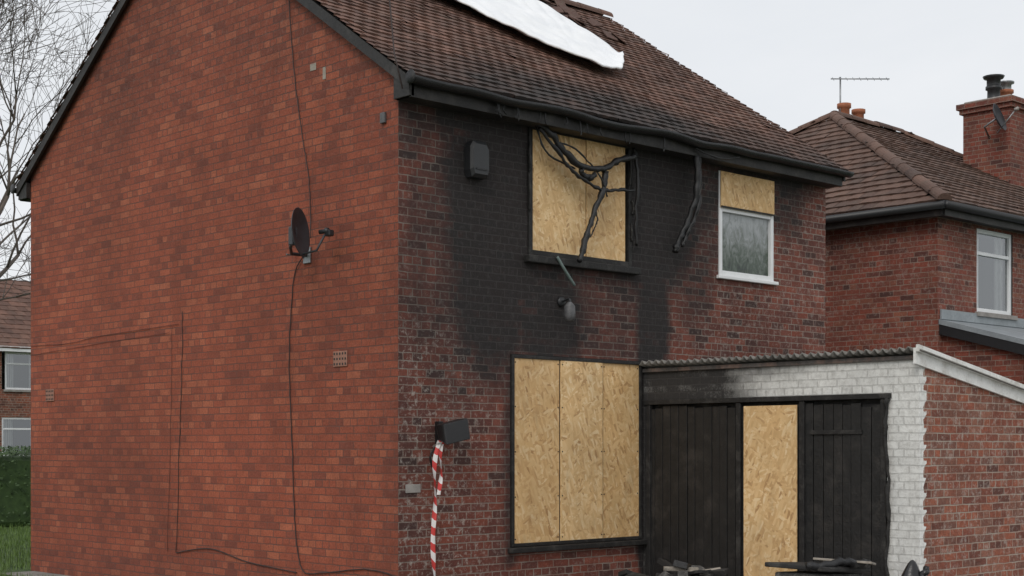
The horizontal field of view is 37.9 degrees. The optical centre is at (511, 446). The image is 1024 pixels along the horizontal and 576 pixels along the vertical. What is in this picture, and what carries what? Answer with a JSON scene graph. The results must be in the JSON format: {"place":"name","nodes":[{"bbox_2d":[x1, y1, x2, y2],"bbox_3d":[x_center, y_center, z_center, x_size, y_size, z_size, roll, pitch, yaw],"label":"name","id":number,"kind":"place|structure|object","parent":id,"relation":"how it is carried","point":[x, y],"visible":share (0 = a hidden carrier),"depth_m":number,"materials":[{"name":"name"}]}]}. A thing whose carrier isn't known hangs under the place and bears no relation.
{"place":"outdoors","nodes":[
{"label":"outdoors","id":0,"kind":"place"},
{"bbox_2d":[0,522,52,575],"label":"ground","id":1,"kind":"structure","parent":0,"point":[19,569],"depth_m":22.38,"materials":[{"name":"green plant"}]},
{"bbox_2d":[0,445,30,527],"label":"garden hedge","id":2,"kind":"object","parent":1,"relation":"on","point":[15,486],"visible":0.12,"depth_m":29.77,"materials":[{"name":"green plant"}]},
{"bbox_2d":[0,345,30,450],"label":"front wall","id":3,"kind":"structure","parent":1,"relation":"on","point":[15,404],"depth_m":45.74,"materials":[{"name":"brick"}]},
{"bbox_2d":[2,352,30,391],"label":"window unit","id":4,"kind":"structure","parent":3,"relation":"attached to","point":[16,371],"depth_m":46.04,"materials":[{"name":"white plastic"}]},
{"bbox_2d":[2,417,30,455],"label":"window unit","id":5,"kind":"structure","parent":3,"relation":"attached to","point":[16,431],"depth_m":46.60,"materials":[{"name":"white plastic"}]},
{"bbox_2d":[0,0,110,300],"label":"bare tree","id":6,"kind":"object","parent":1,"relation":"on","point":[3,202],"visible":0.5,"depth_m":35.72,"materials":[{"name":"grey plant"}]},
{"bbox_2d":[826,217,937,352],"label":"side wall","id":7,"kind":"structure","parent":1,"relation":"on","point":[881,285],"depth_m":21.47,"materials":[{"name":"brick"}]},
{"bbox_2d":[805,127,1023,214],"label":"roof deck","id":8,"kind":"structure","parent":7,"relation":"on","point":[928,194],"depth_m":23.09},
{"bbox_2d":[794,114,940,215],"bbox_3d":[4.284,-4.560,24.724,3.532,2.388,8.355,0,0,-43],"label":"roof hip","id":9,"kind":"object","parent":8,"relation":"on","point":[887,195],"visible":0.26,"depth_m":22.43,"materials":[{"name":"tile"}]},
{"bbox_2d":[789,112,830,133],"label":"hip tiles","id":10,"kind":"object","parent":9,"relation":"attached to","point":[807,124],"visible":0.11,"depth_m":25.89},
{"bbox_2d":[826,208,942,229],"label":"fascia side","id":11,"kind":"structure","parent":8,"relation":"attached to","point":[888,218],"depth_m":21.18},
{"bbox_2d":[826,200,944,222],"bbox_3d":[3.029,-3.320,23.489,0.110,0.105,8.430,0,0,-43],"label":"gutter side","id":12,"kind":"object","parent":11,"relation":"attached to","point":[887,211],"visible":0.34,"depth_m":21.05,"materials":[{"name":"black plastic"}]},
{"bbox_2d":[840,118,1023,216],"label":"roof","id":13,"kind":"structure","parent":8,"relation":"on","point":[923,154],"depth_m":24.18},
{"bbox_2d":[831,110,904,132],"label":"ridge tiles","id":14,"kind":"object","parent":13,"relation":"on","point":[870,122],"visible":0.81,"depth_m":26.56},
{"bbox_2d":[829,111,951,198],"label":"hip tiles","id":15,"kind":"object","parent":13,"relation":"attached to","point":[919,179],"visible":1,"depth_m":22.57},
{"bbox_2d":[901,131,962,157],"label":"hip tiles","id":16,"kind":"object","parent":13,"relation":"attached to","point":[939,146],"visible":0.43,"depth_m":27.21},
{"bbox_2d":[943,208,1023,231],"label":"fascia rear","id":17,"kind":"structure","parent":8,"relation":"attached to","point":[981,219],"depth_m":21.21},
{"bbox_2d":[945,200,1023,224],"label":"gutter","id":18,"kind":"object","parent":17,"relation":"attached to","point":[966,208],"visible":1,"depth_m":21.06,"materials":[{"name":"black plastic"}]},
{"bbox_2d":[963,107,1023,188],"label":"chimney stack","id":19,"kind":"object","parent":8,"relation":"on","point":[1000,154],"visible":0.55,"depth_m":26.09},
{"bbox_2d":[959,101,1023,115],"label":"chimney course","id":20,"kind":"object","parent":19,"relation":"on","point":[988,108],"visible":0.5,"depth_m":26.09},
{"bbox_2d":[956,95,1023,110],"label":"chimney course","id":21,"kind":"object","parent":20,"relation":"on","point":[998,100],"visible":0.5,"depth_m":26.02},
{"bbox_2d":[964,94,1011,103],"bbox_3d":[8.786,-6.087,26.614,1.280,0.047,0.900,0,0,-43],"label":"chimney flaunching","id":22,"kind":"object","parent":21,"relation":"on","point":[987,98],"visible":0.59,"depth_m":26.17,"materials":[{"name":"concrete"}]},
{"bbox_2d":[985,85,1001,97],"bbox_3d":[8.496,-6.220,26.339,0.280,0.260,0.280,0,0,-43],"label":"chimney pot","id":23,"kind":"object","parent":22,"relation":"on","point":[993,90],"visible":0.82,"depth_m":26.24,"materials":[{"name":"black ceramic"}]},
{"bbox_2d":[982,74,1004,85],"bbox_3d":[8.496,-6.465,26.339,0.370,0.210,0.380,0,0,-43],"label":"cowl cage","id":24,"kind":"object","parent":23,"relation":"on","point":[993,79],"visible":1,"depth_m":26.23,"materials":[{"name":"black metal"}]},
{"bbox_2d":[1000,89,1013,95],"bbox_3d":[8.801,-6.220,26.628,0.280,0.260,0.280,0,0,-43],"label":"chimney pot","id":25,"kind":"object","parent":22,"relation":"on","point":[1006,91],"visible":0.45,"depth_m":26.52,"materials":[{"name":"ceramic"}]},
{"bbox_2d":[1001,80,1013,88],"bbox_3d":[8.801,-6.440,26.628,0.292,0.160,0.300,0,0,-43],"label":"cowl","id":26,"kind":"object","parent":25,"relation":"on","point":[1006,84],"visible":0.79,"depth_m":26.53,"materials":[{"name":"metal"}]},
{"bbox_2d":[984,103,1018,138],"bbox_3d":[8.415,-5.648,25.800,0.437,0.528,0.710,0,0,-6],"label":"satellite dish","id":27,"kind":"object","parent":19,"relation":"attached to","point":[999,117],"visible":1,"depth_m":25.77,"materials":[{"name":"grey paint"}]},
{"bbox_3d":[6.734,-5.190,29.731,1.000,2.380,0.450,0,0,-43],"label":"back stack","id":28,"kind":"object","parent":8,"relation":"on","visible":0},
{"bbox_2d":[837,102,850,113],"bbox_3d":[6.569,-6.580,29.541,0.280,0.400,0.280,0,0,-43],"label":"back pot","id":29,"kind":"object","parent":28,"relation":"on","point":[845,107],"visible":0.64,"depth_m":29.44,"materials":[{"name":"ceramic"}]},
{"bbox_2d":[851,108,864,117],"bbox_3d":[6.932,-6.560,29.884,0.280,0.360,0.280,0,0,-43],"label":"back pot","id":30,"kind":"object","parent":28,"relation":"on","point":[859,112],"visible":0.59,"depth_m":29.78,"materials":[{"name":"ceramic"}]},
{"bbox_2d":[831,77,889,111],"bbox_3d":[6.872,-6.808,29.476,1.160,1.015,0.175,0,0,0],"label":"tv aerial","id":31,"kind":"object","parent":28,"relation":"attached to","point":[867,79],"visible":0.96,"depth_m":29.47,"materials":[{"name":"metal"}]},
{"bbox_2d":[938,217,1023,353],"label":"wall","id":32,"kind":"structure","parent":1,"relation":"on","point":[957,265],"depth_m":21.28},
{"bbox_2d":[939,319,1023,343],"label":"extension roof","id":33,"kind":"structure","parent":32,"relation":"attached to","point":[1013,334],"depth_m":20.62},
{"bbox_2d":[939,324,1023,354],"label":"extension verge","id":34,"kind":"structure","parent":33,"relation":"attached to","point":[993,342],"depth_m":20.37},
{"bbox_2d":[940,309,1023,327],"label":"extension flashing","id":35,"kind":"object","parent":32,"relation":"attached to","point":[952,315],"visible":1,"depth_m":21.47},
{"bbox_2d":[975,311,1017,320],"bbox_3d":[7.099,-1.913,21.893,1.140,0.067,0.078,0,0,-43],"label":"window sill","id":36,"kind":"structure","parent":32,"relation":"attached to","point":[997,316],"depth_m":21.84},
{"label":"window","id":37,"kind":"object","parent":32,"relation":"in","visible":0},
{"bbox_2d":[1005,235,1010,314],"bbox_3d":[7.403,-2.555,22.284,0.060,1.210,0.070,0,0,-43],"label":"window frame","id":38,"kind":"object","parent":37,"relation":"attached to","point":[1008,277],"depth_m":22.26,"materials":[{"name":"white plastic"}]},
{"bbox_2d":[946,351,1023,383],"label":"extension side","id":39,"kind":"object","parent":1,"relation":"on","point":[1008,364],"visible":0.22,"depth_m":20.27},
{"bbox_2d":[3,571,67,575],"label":"pavement","id":40,"kind":"structure","parent":0,"point":[34,573],"depth_m":18.73,"materials":[{"name":"concrete"}]},
{"bbox_2d":[31,0,397,575],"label":"side wall","id":41,"kind":"structure","parent":40,"relation":"on","point":[169,180],"depth_m":16.05,"materials":[{"name":"brick"}]},
{"bbox_2d":[46,389,53,400],"bbox_3d":[-5.831,-0.650,18.847,0.010,0.150,0.220,0,0,-43],"label":"air brick","id":42,"kind":"object","parent":41,"relation":"attached to","point":[48,393],"visible":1,"depth_m":18.83,"materials":[{"name":"ceramic"}]},
{"bbox_2d":[33,324,176,345],"bbox_3d":[-4.957,-1.320,17.918,0.014,0.092,3.644,0,0,-43],"label":"phone cable","id":43,"kind":"object","parent":41,"relation":"attached to","point":[103,335],"visible":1,"depth_m":17.84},
{"bbox_2d":[167,330,171,551],"bbox_3d":[-3.837,-0.084,16.734,0.015,2.527,0.105,0,0,-43],"label":"phone drop cable","id":44,"kind":"object","parent":41,"relation":"attached to","point":[170,430],"visible":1,"depth_m":16.72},
{"bbox_2d":[176,312,182,547],"bbox_3d":[-3.695,-0.163,16.584,0.018,2.676,0.136,0,0,-43],"label":"phone drop cable","id":45,"kind":"object","parent":41,"relation":"attached to","point":[179,435],"visible":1,"depth_m":16.57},
{"bbox_2d":[176,548,296,572],"bbox_3d":[-2.950,1.180,15.791,0.012,0.170,2.301,0,0,-43],"label":"cable","id":46,"kind":"object","parent":41,"relation":"attached to","point":[237,558],"visible":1,"depth_m":15.71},
{"bbox_2d":[288,0,310,237],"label":"aerial cable","id":47,"kind":"object","parent":41,"relation":"attached to","point":[300,120],"visible":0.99,"depth_m":14.91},
{"bbox_2d":[286,207,333,263],"bbox_3d":[-2.071,-2.061,14.535,0.389,0.482,0.874,0,0,-28],"label":"satellite dish","id":48,"kind":"object","parent":41,"relation":"attached to","point":[298,235],"visible":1,"depth_m":14.40,"materials":[{"name":"grey paint"}]},
{"bbox_2d":[333,351,346,366],"bbox_3d":[-1.660,-0.850,14.437,0.010,0.150,0.220,0,0,-43],"label":"air brick","id":49,"kind":"object","parent":41,"relation":"attached to","point":[340,361],"visible":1,"depth_m":14.43,"materials":[{"name":"ceramic"}]},
{"bbox_2d":[288,257,395,575],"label":"aerial cable","id":50,"kind":"object","parent":41,"relation":"attached to","point":[292,450],"visible":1,"depth_m":14.98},
{"bbox_2d":[380,112,385,123],"bbox_3d":[-1.203,-3.070,13.940,0.028,0.100,0.070,0,0,-43],"label":"corner cable box","id":51,"kind":"object","parent":41,"relation":"attached to","point":[382,117],"visible":1,"depth_m":13.92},
{"bbox_2d":[27,0,832,188],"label":"roof deck","id":52,"kind":"structure","parent":41,"relation":"on","point":[318,2],"depth_m":16.30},
{"bbox_2d":[315,0,848,170],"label":"roof slope rear","id":53,"kind":"structure","parent":52,"relation":"on","point":[536,67],"depth_m":16.46,"materials":[{"name":"tile"}]},
{"bbox_2d":[16,0,411,195],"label":"verge board","id":54,"kind":"object","parent":53,"relation":"attached to","point":[342,29],"visible":1,"depth_m":17.44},
{"bbox_2d":[389,0,402,88],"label":"corner aerial lead","id":55,"kind":"object","parent":53,"relation":"attached to","point":[393,44],"visible":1,"depth_m":13.64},
{"bbox_2d":[455,0,623,68],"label":"roof tarpaulin","id":56,"kind":"object","parent":53,"relation":"on","point":[540,21],"visible":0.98,"depth_m":17.92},
{"bbox_2d":[565,9,581,18],"bbox_3d":[0.818,-5.803,20.019,0.160,0.177,0.194,0,0,-31],"label":"dislodged tile","id":57,"kind":"object","parent":53,"relation":"on","point":[572,12],"visible":0.77,"depth_m":20.01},
{"bbox_2d":[548,0,612,16],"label":"ridge tiles","id":58,"kind":"object","parent":53,"relation":"on","point":[579,5],"visible":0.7,"depth_m":20.82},
{"bbox_2d":[585,19,602,26],"bbox_3d":[1.109,-5.701,20.085,0.160,0.162,0.214,0,0,-29],"label":"dislodged tile","id":59,"kind":"object","parent":53,"relation":"on","point":[594,22],"visible":1,"depth_m":20.06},
{"bbox_2d":[602,30,617,40],"bbox_3d":[1.288,-5.421,19.686,0.159,0.180,0.216,0,0,-21],"label":"dislodged tile","id":60,"kind":"object","parent":53,"relation":"on","point":[609,35],"visible":1,"depth_m":19.65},
{"bbox_2d":[409,83,841,186],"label":"fascia rear","id":61,"kind":"structure","parent":52,"relation":"attached to","point":[473,103],"depth_m":15.49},
{"bbox_2d":[413,75,853,177],"bbox_3d":[1.612,-3.316,15.906,6.960,0.103,0.135,0,0,-43],"label":"gutter","id":62,"kind":"object","parent":52,"relation":"attached to","point":[512,102],"visible":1,"depth_m":15.32,"materials":[{"name":"plastic"}]},
{"bbox_2d":[406,69,414,83],"bbox_3d":[-0.919,-3.350,13.513,0.010,0.128,0.128,0,0,-43],"label":"gutter end","id":63,"kind":"object","parent":62,"relation":"attached to","point":[410,76],"visible":1,"depth_m":13.51,"materials":[{"name":"plastic"}]},
{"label":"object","id":64,"kind":"object","parent":52,"relation":"attached to","visible":0},
{"bbox_2d":[18,183,29,199],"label":"eaves end block","id":65,"kind":"structure","parent":64,"relation":"attached to","point":[24,193],"depth_m":19.24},
{"bbox_2d":[398,100,825,575],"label":"wall","id":66,"kind":"structure","parent":40,"relation":"on","point":[478,296],"depth_m":14.74,"materials":[{"name":"brick"}]},
{"bbox_2d":[405,484,420,492],"bbox_3d":[-0.922,0.390,13.914,0.180,0.080,0.010,0,0,-43],"label":"meter plate","id":67,"kind":"object","parent":66,"relation":"attached to","point":[412,488],"visible":1,"depth_m":13.91,"materials":[{"name":"plastic"}]},
{"bbox_2d":[429,418,469,466],"bbox_3d":[-0.591,-0.032,14.044,0.300,0.472,0.275,0,0,-43],"label":"floodlight","id":68,"kind":"object","parent":66,"relation":"attached to","point":[451,431],"visible":0.99,"depth_m":13.96,"materials":[{"name":"plastic"}]},
{"bbox_2d":[431,440,443,575],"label":"barrier tape","id":69,"kind":"object","parent":68,"relation":"hanging from","point":[438,445],"visible":0.99,"depth_m":13.99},
{"bbox_2d":[464,140,488,179],"bbox_3d":[-0.330,-2.765,14.393,0.240,0.350,0.125,0,0,-43],"label":"alarm box","id":70,"kind":"object","parent":66,"relation":"attached to","point":[476,159],"visible":1,"depth_m":14.34,"materials":[{"name":"black plastic"}]},
{"bbox_2d":[528,127,532,254],"bbox_3d":[0.167,-2.580,14.974,0.050,1.310,0.070,0,0,-43],"label":"bedroom frame","id":71,"kind":"object","parent":66,"relation":"in","point":[530,212],"visible":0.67,"depth_m":14.94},
{"bbox_2d":[533,130,585,255],"bbox_3d":[0.471,-2.592,15.249,0.800,1.235,0.012,0,0,-43],"label":"bedroom board","id":72,"kind":"object","parent":66,"relation":"attached to","point":[559,207],"visible":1,"depth_m":15.23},
{"bbox_2d":[557,297,575,321],"bbox_3d":[0.563,-1.403,15.195,0.117,0.265,0.187,0,0,-43],"label":"wall lamp","id":73,"kind":"object","parent":66,"relation":"attached to","point":[569,312],"visible":1,"depth_m":15.14,"materials":[{"name":"black plastic"}]},
{"bbox_2d":[510,354,640,547],"bbox_3d":[0.645,0.040,15.488,1.940,1.920,0.120,0,0,-43],"label":"kitchen reveal","id":74,"kind":"object","parent":66,"relation":"attached to","point":[586,358],"visible":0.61,"depth_m":15.43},
{"bbox_2d":[510,354,514,546],"bbox_3d":[-0.007,0.040,14.799,0.035,1.910,0.065,0,0,-43],"label":"kitchen frame","id":75,"kind":"object","parent":74,"relation":"attached to","point":[512,450],"visible":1,"depth_m":14.78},
{"bbox_2d":[515,358,558,543],"bbox_3d":[0.242,0.035,15.019,0.646,1.860,0.016,0,0,-43],"label":"kitchen board","id":76,"kind":"object","parent":74,"relation":"attached to","point":[537,450],"visible":1,"depth_m":15.01,"materials":[{"name":"wood"}]},
{"bbox_2d":[515,536,639,546],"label":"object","id":77,"kind":"object","parent":74,"relation":"attached to","point":[575,541],"visible":1,"depth_m":15.38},
{"bbox_2d":[515,354,639,364],"bbox_3d":[0.681,-0.897,15.450,1.860,0.035,0.065,0,0,-43],"label":"kitchen frame top","id":78,"kind":"object","parent":74,"relation":"attached to","point":[577,359],"visible":1,"depth_m":15.39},
{"bbox_2d":[560,361,602,540],"bbox_3d":[0.721,0.037,15.461,0.623,1.845,0.016,0,0,-43],"label":"kitchen board","id":79,"kind":"object","parent":74,"relation":"attached to","point":[581,448],"visible":1,"depth_m":15.45,"materials":[{"name":"wood"}]},
{"bbox_2d":[603,363,638,537],"bbox_3d":[1.160,0.036,15.898,0.572,1.852,0.016,0,0,-43],"label":"kitchen board","id":80,"kind":"object","parent":74,"relation":"attached to","point":[620,449],"visible":1,"depth_m":15.88,"materials":[{"name":"wood"}]},
{"bbox_2d":[639,362,641,538],"bbox_3d":[1.369,0.040,16.101,0.035,1.910,0.065,0,0,-43],"label":"kitchen frame","id":81,"kind":"object","parent":74,"relation":"attached to","point":[640,451],"visible":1,"depth_m":16.07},
{"bbox_2d":[508,539,647,553],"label":"kitchen sill","id":82,"kind":"structure","parent":66,"relation":"attached to","point":[574,546],"depth_m":15.32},
{"bbox_2d":[533,250,628,265],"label":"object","id":83,"kind":"object","parent":66,"relation":"attached to","point":[575,257],"visible":0.73,"depth_m":15.41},
{"bbox_2d":[533,128,628,148],"bbox_3d":[0.705,-3.210,15.483,1.430,0.050,0.070,0,0,-43],"label":"bedroom frame top","id":84,"kind":"object","parent":66,"relation":"in","point":[562,134],"visible":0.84,"depth_m":15.53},
{"bbox_2d":[524,254,640,274],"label":"bedroom sill","id":85,"kind":"structure","parent":66,"relation":"attached to","point":[570,263],"depth_m":15.39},
{"bbox_2d":[586,140,624,260],"bbox_3d":[0.987,-2.592,15.729,0.592,1.255,0.016,0,0,-43],"label":"bedroom board","id":86,"kind":"object","parent":66,"relation":"attached to","point":[606,240],"visible":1,"depth_m":15.74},
{"bbox_2d":[396,96,836,187],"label":"soffit rear","id":87,"kind":"structure","parent":66,"relation":"attached to","point":[554,129],"depth_m":15.61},
{"bbox_2d":[394,78,413,99],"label":"eaves end block","id":88,"kind":"structure","parent":87,"relation":"on","point":[400,92],"depth_m":13.68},
{"bbox_2d":[625,147,631,266],"bbox_3d":[1.242,-2.580,15.991,0.050,1.310,0.070,0,0,-43],"label":"bedroom frame","id":89,"kind":"object","parent":66,"relation":"in","point":[628,221],"visible":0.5,"depth_m":15.97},
{"bbox_2d":[534,125,739,285],"bbox_3d":[1.356,-2.452,15.877,3.071,1.644,0.226,0,0,-41],"label":"burnt hanging guttering","id":90,"kind":"object","parent":66,"relation":"attached to","point":[558,147],"visible":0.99,"depth_m":15.45,"materials":[{"name":"plastic"}]},
{"bbox_2d":[718,170,721,274],"bbox_3d":[2.357,-2.555,17.065,0.055,1.190,0.080,0,0,-43],"label":"bathroom frame","id":91,"kind":"object","parent":66,"relation":"attached to","point":[719,240],"visible":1,"depth_m":17.03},
{"bbox_2d":[722,207,770,219],"bbox_3d":[2.707,-2.717,17.397,0.910,0.055,0.076,0,0,-43],"label":"bathroom transom","id":92,"kind":"object","parent":66,"relation":"in","point":[746,213],"visible":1,"depth_m":17.37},
{"bbox_2d":[722,270,770,280],"bbox_3d":[2.707,-1.988,17.397,0.910,0.055,0.080,0,0,-43],"label":"bathroom frame bottom","id":93,"kind":"object","parent":66,"relation":"attached to","point":[746,275],"visible":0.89,"depth_m":17.36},
{"bbox_2d":[720,171,773,213],"bbox_3d":[2.742,-2.940,17.360,1.000,0.410,0.014,0,0,-43],"label":"bathroom board","id":94,"kind":"object","parent":66,"relation":"attached to","point":[746,192],"visible":1,"depth_m":17.33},
{"bbox_2d":[721,205,774,215],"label":"bathroom board trim","id":95,"kind":"structure","parent":94,"relation":"attached to","point":[747,210],"depth_m":17.34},
{"bbox_2d":[716,275,778,285],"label":"bathroom sill","id":96,"kind":"structure","parent":66,"relation":"attached to","point":[726,277],"depth_m":17.31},
{"bbox_2d":[768,216,773,280],"bbox_3d":[3.058,-2.555,17.728,0.055,1.190,0.080,0,0,-43],"label":"bathroom frame","id":97,"kind":"object","parent":66,"relation":"attached to","point":[771,247],"visible":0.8,"depth_m":17.70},
{"bbox_2d":[618,558,728,575],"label":"burnt debris pile","id":98,"kind":"object","parent":40,"relation":"on","point":[678,568],"visible":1,"depth_m":13.97,"materials":[{"name":"brown wood"}]},
{"bbox_2d":[765,557,875,575],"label":"debris pile","id":99,"kind":"object","parent":40,"relation":"on","point":[839,566],"visible":1,"depth_m":12.80,"materials":[{"name":"brown wood"}]},
{"bbox_2d":[639,344,1023,575],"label":"brick outhouse","id":100,"kind":"structure","parent":40,"relation":"on","point":[892,462],"depth_m":14.61,"materials":[{"name":"white paint"}]},
{"bbox_2d":[653,399,879,408],"bbox_3d":[2.535,0.575,15.094,0.015,2.050,2.990,0,0,-43],"label":"door back","id":101,"kind":"structure","parent":100,"relation":"in","point":[865,401],"depth_m":14.93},
{"bbox_2d":[744,405,796,575],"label":"boarded door panel","id":102,"kind":"structure","parent":100,"relation":"in","point":[770,432],"depth_m":14.89,"materials":[{"name":"wood"}]},
{"bbox_2d":[901,560,929,575],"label":"refuse sack","id":103,"kind":"object","parent":40,"relation":"on","point":[911,568],"visible":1,"depth_m":12.54,"materials":[{"name":"black plastic"}]},
{"bbox_2d":[14,0,578,186],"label":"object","id":104,"kind":"structure","parent":0,"point":[66,92],"depth_m":18.39,"materials":[{"name":"tile"}]},
{"bbox_2d":[0,0,1023,280],"label":"sky","id":105,"kind":"structure","parent":0,"point":[780,59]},
{"bbox_2d":[559,361,559,540],"bbox_3d":[0.480,0.040,15.249,0.013,1.840,0.007,0,0,-43],"label":"kitchen joint batten","id":106,"kind":"object","parent":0,"point":[559,450],"visible":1,"depth_m":15.25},
{"bbox_2d":[722,212,767,275],"bbox_3d":[2.707,-2.353,17.397,0.910,0.675,0.001,0,0,-43],"label":"bathroom pane","id":107,"kind":"object","parent":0,"point":[744,244],"visible":1,"depth_m":17.40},
{"bbox_2d":[832,216,1023,233],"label":"soffit","id":108,"kind":"structure","parent":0,"point":[963,221],"depth_m":21.48,"materials":[{"name":"black plastic"}]},
{"bbox_2d":[942,335,1003,353],"bbox_3d":[6.540,-1.492,20.359,0.001,0.377,1.497,0,0,-43],"label":"extension cheek","id":109,"kind":"object","parent":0,"point":[952,345],"visible":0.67,"depth_m":20.70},
{"bbox_2d":[977,228,1008,238],"bbox_3d":[7.047,-3.130,21.948,0.920,0.060,0.070,0,0,-43],"label":"window top","id":110,"kind":"structure","parent":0,"point":[993,234],"depth_m":21.92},
{"bbox_2d":[977,251,1008,259],"bbox_3d":[7.047,-2.805,21.948,0.920,0.050,0.066,0,0,-43],"label":"window transom","id":111,"kind":"object","parent":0,"point":[990,255],"depth_m":21.92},
{"bbox_2d":[977,308,1008,314],"bbox_3d":[7.047,-1.980,21.948,0.920,0.060,0.070,0,0,-43],"label":"window bottom","id":112,"kind":"structure","parent":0,"point":[993,311],"depth_m":21.91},
{"bbox_2d":[978,228,1012,314],"bbox_3d":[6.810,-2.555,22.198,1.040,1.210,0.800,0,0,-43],"label":"window","id":113,"kind":"structure","parent":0,"point":[986,279],"depth_m":22.54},
{"bbox_2d":[977,234,1002,310],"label":"curtains","id":114,"kind":"object","parent":113,"relation":"attached to","point":[998,277],"visible":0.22,"depth_m":22.21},
{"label":"roof back","id":115,"kind":"object","parent":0,"visible":0},
{"bbox_2d":[0,280,30,348],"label":"roof front","id":116,"kind":"structure","parent":115,"relation":"attached to","point":[18,333],"depth_m":47.26,"materials":[{"name":"tile"}]},
{"bbox_2d":[0,346,30,351],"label":"fascia","id":117,"kind":"structure","parent":116,"relation":"attached to","point":[15,350],"depth_m":45.52,"materials":[{"name":"white plastic"}]},
{"bbox_3d":[0.674,-2.580,15.515,1.540,1.320,0.120,0,0,-43],"label":"bedroom","id":118,"kind":"object","parent":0,"visible":0},
{"bbox_2d":[527,174,531,209],"bbox_3d":[0.174,-2.540,14.916,0.044,0.360,0.042,0,0,-43],"label":"charred splinter","id":119,"kind":"object","parent":118,"relation":"attached to","point":[530,191],"visible":1,"depth_m":14.90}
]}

